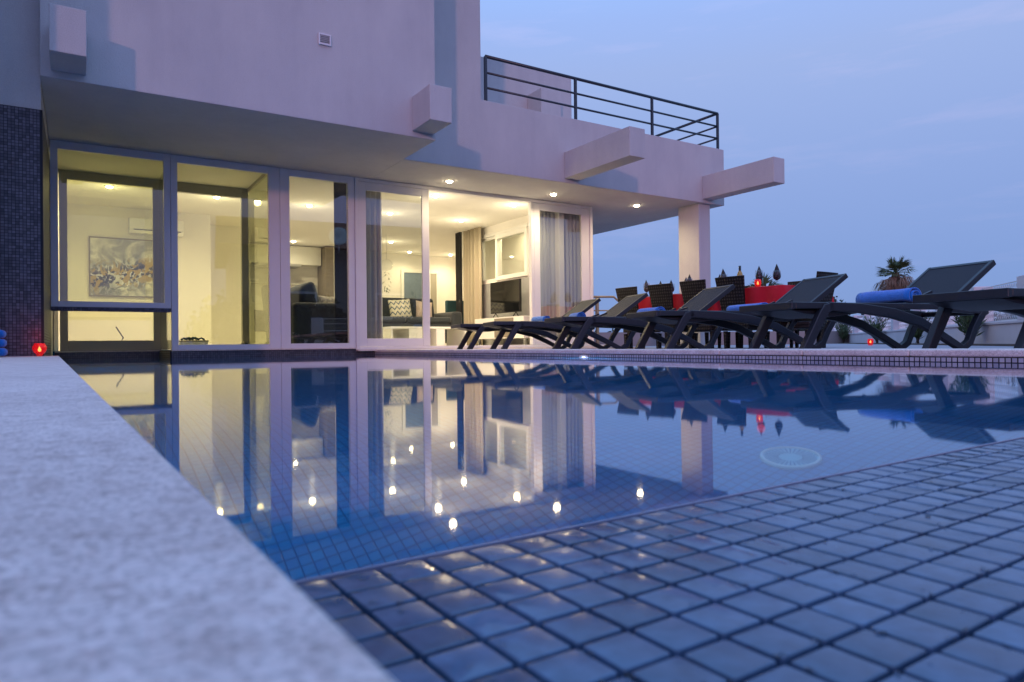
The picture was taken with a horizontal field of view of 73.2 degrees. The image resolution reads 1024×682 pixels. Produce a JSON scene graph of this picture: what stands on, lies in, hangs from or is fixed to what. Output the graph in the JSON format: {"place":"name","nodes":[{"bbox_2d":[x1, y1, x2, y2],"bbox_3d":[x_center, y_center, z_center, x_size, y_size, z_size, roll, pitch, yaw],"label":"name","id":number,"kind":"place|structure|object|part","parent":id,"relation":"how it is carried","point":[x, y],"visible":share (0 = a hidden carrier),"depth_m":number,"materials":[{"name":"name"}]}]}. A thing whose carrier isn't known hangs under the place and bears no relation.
{"place":"outdoors","nodes":[
{"label":"outdoors","id":0,"kind":"place"},
{"bbox_2d":[180,337,204,339],"bbox_3d":[-4.076,-0.033,8.799,0.286,0.048,0.111,0,0,-32],"label":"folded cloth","id":1,"kind":"object","parent":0,"point":[191,338],"visible":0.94,"depth_m":8.77,"materials":[{"name":"fabric"}]},
{"bbox_2d":[62,354,1023,580],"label":"water","id":2,"kind":"structure","parent":0,"point":[293,468],"depth_m":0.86,"materials":[{"name":"teal liquid"}]},
{"bbox_2d":[480,0,1023,331],"label":"sky","id":3,"kind":"structure","parent":0,"point":[896,126],"materials":[{"name":"blue"}]},
{"bbox_2d":[633,344,1013,348],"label":"terrace","id":4,"kind":"structure","parent":0,"point":[854,346],"depth_m":8.95,"materials":[{"name":"stone"}]},
{"bbox_2d":[0,0,784,358],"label":"villa","id":5,"kind":"object","parent":4,"relation":"on","point":[268,122],"visible":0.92,"depth_m":8.64,"materials":[{"name":"white paint"}]},
{"bbox_2d":[59,172,160,350],"bbox_3d":[-5.149,-0.986,8.860,1.120,2.220,0.060,0,0,-32],"label":"garden door","id":6,"kind":"structure","parent":5,"relation":"in","point":[65,345],"depth_m":8.78,"materials":[{"name":"grey metal"}]},
{"bbox_2d":[50,140,170,308],"bbox_3d":[-4.480,-1.271,7.731,1.161,1.793,0.070,0,0,-32],"label":"window","id":7,"kind":"structure","parent":5,"relation":"in","point":[55,145],"depth_m":7.65,"materials":[{"name":"white metal"}]},
{"bbox_2d":[89,236,152,297],"bbox_3d":[-6.094,-1.159,10.927,1.050,0.930,0.033,0,0,-32],"label":"painting","id":8,"kind":"object","parent":5,"relation":"attached to","point":[120,267],"visible":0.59,"depth_m":10.87,"materials":[{"name":"paint"}]},
{"bbox_2d":[128,217,183,236],"bbox_3d":[-5.712,-1.836,11.071,0.780,0.258,0.204,0,0,-32],"label":"air conditioner","id":9,"kind":"object","parent":5,"relation":"attached to","point":[141,226],"visible":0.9,"depth_m":10.91,"materials":[{"name":"white paint"}]},
{"bbox_2d":[179,340,208,344],"bbox_3d":[-4.068,0.050,8.808,0.310,0.115,0.210,0,0,-38],"label":"storage box","id":10,"kind":"object","parent":5,"relation":"on","point":[193,342],"visible":0.67,"depth_m":8.72,"materials":[{"name":"beige wood"}]},
{"bbox_2d":[170,154,280,349],"bbox_3d":[-3.459,-1.038,8.372,1.238,2.275,0.070,0,0,-32],"label":"window","id":11,"kind":"structure","parent":5,"relation":"in","point":[273,189],"depth_m":8.51,"materials":[{"name":"white metal"}]},
{"bbox_2d":[251,302,268,343],"bbox_3d":[-4.997,-0.490,15.034,2.020,1.282,0.630,0,0,-32],"label":"kitchen unit","id":12,"kind":"object","parent":5,"relation":"on","point":[258,333],"visible":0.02,"depth_m":14.47,"materials":[{"name":"white paint"}]},
{"bbox_2d":[252,295,258,301],"bbox_3d":[-5.452,-0.892,14.663,0.150,0.150,0.150,0,0,-32],"label":"jar","id":13,"kind":"object","parent":12,"relation":"on","point":[255,298],"visible":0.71,"depth_m":14.60,"materials":[{"name":"white"}]},
{"bbox_2d":[253,262,300,268],"bbox_3d":[-5.116,-1.640,15.021,0.900,0.055,0.530,0,0,-32],"label":"cooker hood","id":14,"kind":"object","parent":5,"relation":"attached to","point":[265,265],"visible":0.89,"depth_m":14.90,"materials":[{"name":"silver metal"}]},
{"bbox_2d":[251,282,316,285],"bbox_3d":[-5.199,-1.266,15.176,1.780,0.030,0.190,0,0,-32],"label":"kitchen shelf","id":15,"kind":"object","parent":5,"relation":"attached to","point":[267,283],"visible":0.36,"depth_m":14.98,"materials":[{"name":"white paint"}]},
{"bbox_2d":[250,243,320,266],"bbox_3d":[-5.152,-1.882,15.113,1.840,0.400,0.360,0,0,-32],"label":"wall cabinet","id":16,"kind":"object","parent":5,"relation":"attached to","point":[307,256],"depth_m":15.16,"materials":[{"name":"white paint"}]},
{"bbox_2d":[250,243,256,263],"bbox_3d":[-5.740,-1.877,14.742,0.450,0.400,0.360,0,0,-32],"label":"cabinet door","id":17,"kind":"structure","parent":16,"relation":"in","point":[253,257],"depth_m":14.68,"materials":[{"name":"white paint"}]},
{"bbox_2d":[254,244,267,263],"bbox_3d":[-5.252,-1.881,15.050,0.695,0.400,0.360,0,0,-32],"label":"cabinet door","id":18,"kind":"structure","parent":16,"relation":"in","point":[261,249],"depth_m":14.77,"materials":[{"name":"white paint"}]},
{"bbox_2d":[290,246,320,266],"bbox_3d":[-4.664,-1.886,15.421,0.685,0.400,0.360,0,0,-32],"label":"cabinet door","id":19,"kind":"structure","parent":16,"relation":"in","point":[305,256],"depth_m":15.28,"materials":[{"name":"white paint"}]},
{"bbox_2d":[261,282,334,343],"bbox_3d":[-2.964,-0.384,10.048,1.144,0.892,1.410,0,0,-32],"label":"armchair","id":20,"kind":"object","parent":5,"relation":"on","point":[312,319],"visible":0.41,"depth_m":9.45,"materials":[{"name":"grey fabric"}]},
{"bbox_2d":[318,295,334,302],"bbox_3d":[-2.840,-0.503,10.453,0.140,0.380,0.400,23,12,31],"label":"cushion","id":21,"kind":"object","parent":20,"relation":"on","point":[323,299],"visible":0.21,"depth_m":10.37,"materials":[{"name":"beige fabric"}]},
{"bbox_2d":[279,168,355,348],"bbox_3d":[-2.522,-1.045,8.963,0.970,2.275,0.070,0,0,-32],"label":"window","id":22,"kind":"structure","parent":5,"relation":"in","point":[284,174],"depth_m":8.83,"materials":[{"name":"white metal"}]},
{"bbox_2d":[317,246,334,296],"bbox_3d":[-3.999,-0.977,15.676,0.660,2.240,0.620,0,0,-32],"label":"tall cupboard","id":23,"kind":"object","parent":5,"relation":"on","point":[326,282],"visible":0.3,"depth_m":15.32,"materials":[{"name":"beige wood"}]},
{"bbox_2d":[334,182,347,342],"bbox_3d":[-2.293,-1.042,9.332,0.225,2.235,0.010,0,0,-32],"label":"blackout curtain","id":24,"kind":"object","parent":5,"relation":"hanging from","point":[340,266],"visible":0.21,"depth_m":9.31,"materials":[{"name":"black fabric"}]},
{"bbox_2d":[366,191,382,337],"bbox_3d":[-1.994,-1.045,9.553,0.404,2.235,0.085,0,0,-32],"label":"curtain","id":25,"kind":"object","parent":5,"relation":"hanging from","point":[374,264],"visible":0.52,"depth_m":9.60,"materials":[{"name":"grey fabric"}]},
{"bbox_2d":[382,248,392,292],"bbox_3d":[-2.515,-1.549,13.805,0.260,1.177,0.260,0,0,-32],"label":"hanging ornament","id":26,"kind":"object","parent":5,"relation":"hanging from","point":[388,273],"visible":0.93,"depth_m":13.80,"materials":[{"name":"silver metal"}]},
{"bbox_2d":[400,269,438,313],"bbox_3d":[-2.275,-0.913,17.105,1.020,1.680,0.060,0,0,-32],"label":"back window","id":27,"kind":"structure","parent":5,"relation":"in","point":[411,280],"depth_m":17.05,"materials":[{"name":"white glass"}]},
{"bbox_2d":[376,326,466,346],"bbox_3d":[-1.564,-0.072,11.903,1.400,0.335,0.700,0,0,-32],"label":"coffee table","id":28,"kind":"object","parent":5,"relation":"on","point":[454,336],"visible":0.53,"depth_m":11.72,"materials":[{"name":"white paint"}]},
{"bbox_2d":[382,297,461,342],"bbox_3d":[-2.260,-0.404,13.227,2.440,0.910,1.016,0,0,-32],"label":"sofa","id":29,"kind":"object","parent":5,"relation":"on","point":[447,319],"visible":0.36,"depth_m":13.28,"materials":[{"name":"grey fabric"}]},
{"bbox_2d":[387,299,411,316],"bbox_3d":[-2.115,-0.597,13.052,0.460,0.400,0.150,-5,-10,-32],"label":"cushion","id":30,"kind":"object","parent":29,"relation":"on","point":[399,308],"visible":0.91,"depth_m":12.98,"materials":[{"name":"fabric"}]},
{"bbox_2d":[416,300,431,316],"bbox_3d":[-1.712,-0.599,13.424,0.360,0.360,0.130,7,-16,-32],"label":"cushion","id":31,"kind":"object","parent":29,"relation":"on","point":[418,308],"visible":0.4,"depth_m":13.34,"materials":[{"name":"beige fabric"}]},
{"bbox_2d":[445,300,463,323],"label":"dining chair","id":32,"kind":"object","parent":5,"relation":"on","point":[450,305],"visible":0.09,"depth_m":15.07,"materials":[{"name":"teal fabric"}]},
{"bbox_2d":[455,232,462,323],"bbox_3d":[-1.050,-1.033,13.682,0.040,2.235,0.200,0,0,-32],"label":"curtain","id":33,"kind":"object","parent":5,"relation":"hanging from","point":[458,253],"visible":0.64,"depth_m":13.63,"materials":[{"name":"black fabric"}]},
{"bbox_2d":[463,227,482,344],"bbox_3d":[-0.762,-1.038,13.317,0.151,2.235,0.724,0,0,-32],"label":"curtain","id":34,"kind":"object","parent":5,"relation":"hanging from","point":[472,264],"visible":0.79,"depth_m":13.25,"materials":[{"name":"beige fabric"}]},
{"bbox_2d":[354,177,593,349],"bbox_3d":[-0.401,-1.048,10.307,4.044,2.301,0.100,0,0,-32],"label":"sliding door","id":35,"kind":"structure","parent":5,"relation":"in","point":[361,185],"depth_m":9.76,"materials":[{"name":"white metal"}]},
{"bbox_2d":[481,236,494,282],"bbox_3d":[-0.389,-1.536,13.041,0.080,0.840,0.640,0,0,-32],"label":"inner window","id":36,"kind":"structure","parent":5,"relation":"in","point":[483,242],"depth_m":13.26,"materials":[{"name":"white paint"}]},
{"bbox_2d":[475,316,529,344],"bbox_3d":[-0.059,-0.161,11.848,0.452,0.480,1.600,0,0,-32],"label":"television cabinet","id":37,"kind":"object","parent":5,"relation":"on","point":[490,335],"visible":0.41,"depth_m":11.70,"materials":[{"name":"white paint"}]},
{"bbox_3d":[-0.139,-0.222,11.562,0.011,0.320,0.600,0,0,-32],"label":"door","id":38,"kind":"part","parent":37,"relation":"part of","materials":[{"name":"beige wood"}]},
{"bbox_2d":[490,279,521,317],"bbox_3d":[-0.112,-0.722,11.881,0.191,0.627,0.960,0,0,-32],"label":"television","id":39,"kind":"object","parent":37,"relation":"on","point":[505,296],"visible":0.91,"depth_m":11.81,"materials":[{"name":"black plastic"}]},
{"bbox_2d":[495,227,528,280],"bbox_3d":[0.010,-1.544,12.352,0.100,0.840,1.050,0,0,-32],"label":"inner window","id":40,"kind":"structure","parent":5,"relation":"in","point":[498,238],"depth_m":12.37,"materials":[{"name":"white paint"}]},
{"bbox_2d":[540,211,580,337],"bbox_3d":[0.706,-1.066,11.233,1.003,2.235,0.080,0,0,-32],"label":"curtain","id":41,"kind":"object","parent":5,"relation":"hanging from","point":[571,261],"visible":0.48,"depth_m":11.24,"materials":[{"name":"grey fabric"}]},
{"bbox_2d":[484,55,718,148],"bbox_3d":[-0.190,-3.439,13.024,4.500,0.641,6.522,0,0,-32],"label":"balcony railing","id":42,"kind":"object","parent":5,"relation":"on","point":[651,110],"visible":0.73,"depth_m":10.20,"materials":[{"name":"black metal"}]},
{"bbox_2d":[451,298,600,348],"bbox_3d":[0.189,-0.212,9.170,1.929,0.702,0.589,-1,0,-18],"label":"sun lounger","id":43,"kind":"object","parent":4,"relation":"on","point":[584,306],"visible":0.55,"depth_m":9.13,"materials":[{"name":"plastic"}]},
{"bbox_2d":[531,316,549,320],"bbox_3d":[0.386,-0.283,9.241,0.109,0.100,0.372,0,0,-26],"label":"rolled towel","id":44,"kind":"object","parent":43,"relation":"on","point":[539,318],"visible":0.49,"depth_m":9.18,"materials":[{"name":"blue fabric"}]},
{"bbox_2d":[483,293,648,348],"bbox_3d":[0.651,-0.221,8.345,1.929,0.702,0.589,-1,0,-15],"label":"sun lounger","id":45,"kind":"object","parent":4,"relation":"on","point":[626,304],"visible":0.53,"depth_m":8.25,"materials":[{"name":"plastic"}]},
{"bbox_2d":[569,312,585,316],"bbox_3d":[0.792,-0.295,8.393,0.113,0.103,0.392,-1,0,-11],"label":"rolled towel","id":46,"kind":"object","parent":45,"relation":"on","point":[581,314],"visible":0.47,"depth_m":8.25,"materials":[{"name":"blue fabric"}]},
{"bbox_2d":[594,296,617,343],"bbox_3d":[1.740,-0.335,12.104,1.581,0.919,0.056,-1,0,-10],"label":"handrail","id":47,"kind":"object","parent":4,"relation":"on","point":[596,310],"visible":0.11,"depth_m":12.05,"materials":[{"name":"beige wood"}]},
{"bbox_2d":[615,286,661,348],"bbox_3d":[1.860,-0.332,10.109,0.580,0.890,0.396,0,0,-38],"label":"wicker chair","id":48,"kind":"object","parent":4,"relation":"on","point":[622,293],"visible":0.25,"depth_m":9.97,"materials":[{"name":"wicker"}]},
{"bbox_2d":[544,284,734,348],"bbox_3d":[1.344,-0.235,7.246,1.929,0.702,0.589,-1,0,-15],"label":"sun lounger","id":49,"kind":"object","parent":4,"relation":"on","point":[705,299],"visible":0.6,"depth_m":7.16,"materials":[{"name":"plastic"}]},
{"bbox_2d":[637,307,664,311],"bbox_3d":[1.467,-0.305,7.287,0.113,0.098,0.432,-1,0,-18],"label":"rolled towel","id":50,"kind":"object","parent":49,"relation":"on","point":[651,309],"visible":0.24,"depth_m":7.20,"materials":[{"name":"blue fabric"}]},
{"bbox_2d":[647,283,694,348],"bbox_3d":[2.232,-0.339,9.631,0.579,0.890,0.396,0,0,-41],"label":"wicker chair","id":51,"kind":"object","parent":4,"relation":"on","point":[661,295],"visible":0.46,"depth_m":9.46,"materials":[{"name":"wicker"}]},
{"bbox_2d":[683,331,712,347],"bbox_3d":[2.809,-0.342,10.347,0.579,0.890,0.396,0,0,-33],"label":"wicker chair","id":52,"kind":"object","parent":4,"relation":"on","point":[696,336],"visible":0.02,"depth_m":10.06,"materials":[{"name":"wicker"}]},
{"bbox_2d":[679,279,730,348],"bbox_3d":[2.556,-0.345,9.118,0.580,0.890,0.396,0,0,-38],"label":"wicker chair","id":53,"kind":"object","parent":4,"relation":"on","point":[691,289],"visible":0.32,"depth_m":8.99,"materials":[{"name":"wicker"}]},
{"bbox_2d":[594,331,852,345],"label":"garden wall","id":54,"kind":"structure","parent":4,"relation":"on","point":[834,337],"depth_m":20.02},
{"bbox_2d":[627,321,823,348],"bbox_3d":[2.810,-0.272,9.504,0.940,0.742,2.830,0,0,-32],"label":"dining table","id":55,"kind":"object","parent":4,"relation":"on","point":[778,336],"visible":0.1,"depth_m":8.57,"materials":[{"name":"plastic"}]},
{"bbox_2d":[638,285,833,310],"bbox_3d":[2.813,-0.446,9.478,1.176,0.400,3.035,0,0,-32],"label":"tablecloth","id":56,"kind":"object","parent":55,"relation":"on","point":[766,294],"visible":0.16,"depth_m":8.35,"materials":[{"name":"red fabric"}]},
{"bbox_2d":[737,266,742,275],"bbox_3d":[2.881,-0.802,8.710,0.077,0.299,0.077,0,0,-32],"label":"wine bottle","id":57,"kind":"object","parent":56,"relation":"on","point":[739,272],"visible":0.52,"depth_m":8.70,"materials":[{"name":"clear glass"}]},
{"bbox_2d":[754,279,760,286],"bbox_3d":[3.009,-0.704,8.434,0.081,0.098,0.081,0,0,-32],"label":"candle holder","id":58,"kind":"object","parent":56,"relation":"on","point":[757,282],"visible":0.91,"depth_m":8.40,"materials":[{"name":"red glass"}]},
{"bbox_2d":[626,273,847,348],"bbox_3d":[2.033,-0.248,6.211,1.929,0.702,0.589,-1,0,-16],"label":"sun lounger","id":59,"kind":"object","parent":4,"relation":"on","point":[817,289],"visible":0.77,"depth_m":6.14,"materials":[{"name":"plastic"}]},
{"bbox_2d":[726,302,767,310],"bbox_3d":[2.136,-0.301,6.249,0.110,0.072,0.492,-1,0,-18],"label":"rolled towel","id":60,"kind":"object","parent":59,"relation":"on","point":[733,308],"visible":0.33,"depth_m":6.32,"materials":[{"name":"blue fabric"}]},
{"bbox_2d":[715,275,767,348],"bbox_3d":[2.880,-0.351,8.642,0.579,0.890,0.396,0,0,-40],"label":"wicker chair","id":61,"kind":"object","parent":4,"relation":"on","point":[735,295],"visible":0.41,"depth_m":8.48,"materials":[{"name":"wicker"}]},
{"bbox_2d":[717,284,765,347],"bbox_3d":[3.224,-0.350,9.671,0.579,0.890,0.395,0,0,-30],"label":"wicker chair","id":62,"kind":"object","parent":4,"relation":"on","point":[736,339],"visible":0.04,"depth_m":9.66,"materials":[{"name":"wicker"}]},
{"bbox_2d":[768,281,807,347],"bbox_3d":[3.657,-0.358,9.041,0.579,0.890,0.396,0,0,-36],"label":"wicker chair","id":63,"kind":"object","parent":4,"relation":"on","point":[793,283],"visible":0.06,"depth_m":9.01,"materials":[{"name":"wicker"}]},
{"bbox_2d":[784,271,837,347],"bbox_3d":[3.546,-0.361,8.272,0.395,0.890,0.579,0,0,-34],"label":"wicker chair","id":64,"kind":"object","parent":4,"relation":"on","point":[827,298],"visible":0.22,"depth_m":8.13,"materials":[{"name":"wicker"}]},
{"bbox_2d":[802,296,849,330],"bbox_3d":[14.166,-0.864,30.773,2.186,2.982,2.097,-1,0,-6],"label":"bush","id":65,"kind":"object","parent":4,"relation":"on","point":[835,300],"visible":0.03,"depth_m":30.47,"materials":[{"name":"green plant"}]},
{"bbox_2d":[739,260,995,348],"bbox_3d":[2.715,-0.261,5.239,1.929,0.702,0.589,-1,0,-19],"label":"sun lounger","id":66,"kind":"object","parent":4,"relation":"on","point":[954,278],"visible":0.73,"depth_m":5.19,"materials":[{"name":"plastic"}]},
{"bbox_2d":[855,287,921,302],"bbox_3d":[2.892,-0.339,5.308,0.120,0.109,0.532,-1,0,-16],"label":"rolled towel","id":67,"kind":"object","parent":66,"relation":"on","point":[905,295],"visible":0.89,"depth_m":5.23,"materials":[{"name":"blue fabric"}]},
{"bbox_2d":[867,339,873,344],"bbox_3d":[5.877,0.018,11.299,0.092,0.110,0.092,0,0,-32],"label":"candle holder","id":68,"kind":"object","parent":4,"relation":"on","point":[870,341],"visible":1,"depth_m":11.27,"materials":[{"name":"red glass"}]},
{"bbox_2d":[838,343,1014,345],"bbox_3d":[9.071,0.078,17.847,0.275,0.052,32.000,-1,0,18],"label":"planting bed","id":69,"kind":"object","parent":4,"relation":"on","point":[944,344],"visible":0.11,"depth_m":8.86,"materials":[{"name":"soil"}]},
{"bbox_2d":[834,322,851,342],"bbox_3d":[10.139,-0.356,21.259,0.834,0.834,0.551,0,0,-32],"label":"oleander shrub","id":70,"kind":"object","parent":69,"relation":"on","point":[843,331],"visible":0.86,"depth_m":21.20,"materials":[{"name":"green plant"}]},
{"bbox_2d":[864,316,888,342],"bbox_3d":[8.480,-0.298,15.985,0.634,0.698,0.407,-1,0,1],"label":"oleander shrub","id":71,"kind":"object","parent":69,"relation":"on","point":[878,326],"visible":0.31,"depth_m":15.94,"materials":[{"name":"green plant"}]},
{"bbox_2d":[914,310,930,342],"bbox_3d":[7.240,-0.276,12.250,0.416,0.641,0.463,-1,0,10],"label":"oleander shrub","id":72,"kind":"object","parent":69,"relation":"on","point":[918,334],"visible":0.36,"depth_m":12.24,"materials":[{"name":"green plant"}]},
{"bbox_2d":[951,311,990,335],"bbox_3d":[6.287,-0.341,9.486,0.552,0.762,0.619,-1,0,-19],"label":"oleander shrub","id":73,"kind":"object","parent":69,"relation":"on","point":[964,321],"visible":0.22,"depth_m":9.41,"materials":[{"name":"green plant"}]},
{"bbox_2d":[832,275,1023,343],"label":"boundary wall","id":74,"kind":"structure","parent":4,"relation":"on","point":[1005,331],"depth_m":9.74,"materials":[{"name":"white concrete"}]},
{"bbox_2d":[888,312,1016,328],"bbox_3d":[8.534,-0.110,12.756,0.585,0.986,16.064,-1,0,18],"label":"hedge","id":75,"kind":"object","parent":4,"relation":"on","point":[995,318],"visible":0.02,"depth_m":10.93,"materials":[{"name":"green plant"}]},
{"bbox_2d":[913,288,1023,348],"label":"sun lounger","id":76,"kind":"object","parent":4,"relation":"on","point":[1008,300],"visible":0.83,"depth_m":3.95,"materials":[{"name":"plastic"}]},
{"bbox_3d":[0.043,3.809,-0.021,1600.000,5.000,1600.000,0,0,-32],"label":"ground","id":77,"kind":"structure","parent":0,"visible":0},
{"bbox_2d":[750,272,781,285],"bbox_3d":[8.365,-0.445,22.496,1.802,3.569,1.813,0,0,-32],"label":"palm","id":78,"kind":"object","parent":77,"relation":"on","point":[765,280],"visible":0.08,"depth_m":22.31,"materials":[{"name":"green plant"}]},
{"bbox_2d":[871,255,914,291],"bbox_3d":[22.423,-0.964,40.135,2.675,8.081,2.948,-1,0,7],"label":"fan palm","id":79,"kind":"object","parent":77,"relation":"on","point":[895,281],"visible":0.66,"depth_m":39.78,"materials":[{"name":"green plant"}]},
{"bbox_3d":[2.034,-0.752,10.409,0.104,0.238,0.104,0,0,-32],"label":"wine glass","id":80,"kind":"object","parent":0,"visible":0},
{"bbox_2d":[644,281,647,291],"bbox_3d":[2.031,-0.830,10.411,0.086,0.193,0.089,-1,0,36],"label":"napkin","id":81,"kind":"object","parent":80,"relation":"in","point":[646,287],"visible":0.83,"depth_m":10.39,"materials":[{"name":"black fabric"}]},
{"bbox_3d":[2.822,-0.768,9.180,0.104,0.238,0.104,0,0,-32],"label":"wine glass","id":82,"kind":"object","parent":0,"visible":0},
{"bbox_2d":[721,269,726,276],"bbox_3d":[2.818,-0.863,9.181,0.094,0.210,0.097,-1,0,2],"label":"napkin","id":83,"kind":"object","parent":82,"relation":"in","point":[723,274],"visible":0.38,"depth_m":9.16,"materials":[{"name":"black fabric"}]},
{"bbox_3d":[3.114,-0.774,8.679,0.104,0.238,0.104,0,0,-32],"label":"wine glass","id":84,"kind":"object","parent":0,"visible":0},
{"bbox_2d":[756,267,762,279],"bbox_3d":[3.114,-0.853,8.681,0.090,0.195,0.087,-1,0,15],"label":"napkin","id":85,"kind":"object","parent":84,"relation":"in","point":[759,275],"visible":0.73,"depth_m":8.65,"materials":[{"name":"black fabric"}]},
{"bbox_3d":[3.360,-0.776,8.739,0.104,0.238,0.104,0,0,-32],"label":"wine glass","id":86,"kind":"object","parent":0,"visible":0},
{"bbox_2d":[773,264,780,279],"bbox_3d":[3.358,-0.875,8.738,0.098,0.213,0.096,-1,0,22],"label":"napkin","id":87,"kind":"object","parent":86,"relation":"in","point":[776,275],"visible":1,"depth_m":8.71,"materials":[{"name":"black fabric"}]},
{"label":"overflow ledge bed","id":88,"kind":"structure","parent":0,"visible":0},
{"bbox_2d":[296,439,1023,681],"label":"overflow ledge","id":89,"kind":"object","parent":88,"relation":"on","point":[731,628],"visible":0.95,"depth_m":0.30,"materials":[{"name":"tile"}]},
{"bbox_2d":[332,443,1023,681],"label":"water drops","id":90,"kind":"object","parent":89,"relation":"on","point":[776,657],"visible":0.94,"depth_m":0.29,"materials":[{"name":"white"}]},
{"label":"pool floor","id":91,"kind":"structure","parent":0,"visible":0},
{"bbox_2d":[53,350,170,355],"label":"pool wall","id":92,"kind":"structure","parent":91,"relation":"on","point":[127,350],"depth_m":8.54,"materials":[{"name":"black tile"}]},
{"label":"pool wall","id":93,"kind":"structure","parent":91,"relation":"on","visible":0},
{"bbox_2d":[292,436,1023,584],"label":"overflow edge","id":94,"kind":"object","parent":93,"relation":"on","point":[377,568],"depth_m":0.41,"materials":[{"name":"blue tile"}]},
{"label":"pool wall","id":95,"kind":"structure","parent":91,"relation":"on","visible":0},
{"bbox_2d":[0,356,394,681],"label":"pool coping","id":96,"kind":"object","parent":95,"relation":"on","point":[129,553],"visible":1,"depth_m":0.16,"materials":[{"name":"stone"}]},
{"bbox_2d":[0,330,7,355],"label":"towel stack","id":97,"kind":"object","parent":96,"relation":"on","point":[3,351],"visible":1,"depth_m":5.45,"materials":[{"name":"blue fabric"}]},
{"bbox_2d":[32,343,46,355],"bbox_3d":[-3.882,0.072,5.662,0.102,0.106,0.102,0,0,-32],"label":"candle holder","id":98,"kind":"object","parent":96,"relation":"on","point":[39,349],"visible":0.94,"depth_m":5.63,"materials":[{"name":"red glass"}]},
{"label":"pool wall","id":99,"kind":"structure","parent":91,"relation":"on","visible":0},
{"bbox_2d":[375,352,1023,362],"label":"pool wall","id":100,"kind":"structure","parent":99,"relation":"on","point":[922,359],"depth_m":4.15,"materials":[{"name":"blue tile"}]},
{"bbox_2d":[375,348,1023,356],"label":"pool coping","id":101,"kind":"object","parent":100,"relation":"on","point":[984,352],"visible":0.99,"depth_m":4.18,"materials":[{"name":"stone"}]}
]}

